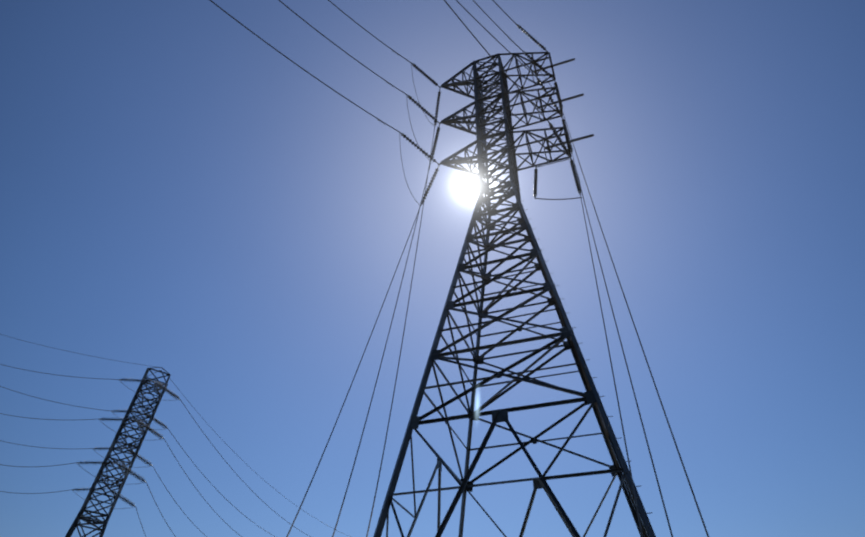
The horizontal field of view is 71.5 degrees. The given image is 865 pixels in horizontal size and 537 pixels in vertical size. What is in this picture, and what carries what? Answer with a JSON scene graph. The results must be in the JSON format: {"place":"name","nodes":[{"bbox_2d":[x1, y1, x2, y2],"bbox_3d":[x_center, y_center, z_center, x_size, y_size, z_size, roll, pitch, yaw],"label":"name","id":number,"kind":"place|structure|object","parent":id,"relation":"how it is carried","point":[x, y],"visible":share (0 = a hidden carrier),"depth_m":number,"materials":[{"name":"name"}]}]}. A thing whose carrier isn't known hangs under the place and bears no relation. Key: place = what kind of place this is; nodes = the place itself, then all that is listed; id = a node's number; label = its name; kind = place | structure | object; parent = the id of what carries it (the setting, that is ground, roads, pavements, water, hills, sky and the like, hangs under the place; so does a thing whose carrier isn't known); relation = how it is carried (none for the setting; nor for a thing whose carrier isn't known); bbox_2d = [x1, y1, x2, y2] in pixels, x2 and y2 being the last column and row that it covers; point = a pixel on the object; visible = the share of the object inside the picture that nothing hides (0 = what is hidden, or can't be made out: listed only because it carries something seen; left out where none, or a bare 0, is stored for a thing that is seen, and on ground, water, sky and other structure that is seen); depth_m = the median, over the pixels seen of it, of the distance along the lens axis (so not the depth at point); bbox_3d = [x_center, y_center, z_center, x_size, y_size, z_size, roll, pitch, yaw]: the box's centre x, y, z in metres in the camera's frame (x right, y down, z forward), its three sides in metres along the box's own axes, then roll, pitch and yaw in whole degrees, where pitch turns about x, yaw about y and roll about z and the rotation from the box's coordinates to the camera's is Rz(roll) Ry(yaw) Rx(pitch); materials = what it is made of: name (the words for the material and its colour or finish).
{"place":"outdoors","nodes":[
{"label":"outdoors","id":0,"kind":"place"},
{"bbox_2d":[0,0,864,536],"label":"sky","id":1,"kind":"structure","parent":0,"point":[127,131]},
{"bbox_2d":[243,0,699,413],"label":"sun veil","id":2,"kind":"object","parent":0,"point":[478,139],"depth_m":0.59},
{"bbox_2d":[334,34,630,303],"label":"sun aureole","id":3,"kind":"object","parent":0,"point":[490,139],"depth_m":399.41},
{"label":"ground","id":4,"kind":"structure","parent":0,"visible":0},
{"bbox_2d":[65,367,170,536],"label":"tower","id":5,"kind":"structure","parent":4,"relation":"on","point":[80,515],"depth_m":62.74,"materials":[{"name":"metal"}]},
{"bbox_2d":[0,0,708,536],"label":"conductors","id":6,"kind":"object","parent":5,"relation":"attached to","point":[406,312],"depth_m":27.15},
{"bbox_2d":[373,52,655,536],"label":"tower","id":7,"kind":"structure","parent":4,"relation":"on","point":[619,466],"depth_m":26.41,"materials":[{"name":"metal"}]},
{"bbox_2d":[72,24,579,506],"bbox_3d":[-15.669,4.978,49.543,10.086,12.867,62.703,30,-47,-30],"label":"line hardware","id":8,"kind":"object","parent":7,"relation":"attached to","point":[435,124],"depth_m":35.18,"materials":[{"name":"grey metal"}]},
{"bbox_2d":[75,26,579,506],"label":"insulator discs","id":9,"kind":"object","parent":7,"relation":"attached to","point":[431,157],"depth_m":36.81,"materials":[{"name":"ceramic"}]},
{"bbox_2d":[532,58,593,148],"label":"jumper posts","id":10,"kind":"object","parent":7,"relation":"attached to","point":[566,99],"depth_m":34.86,"materials":[{"name":"grey metal"}]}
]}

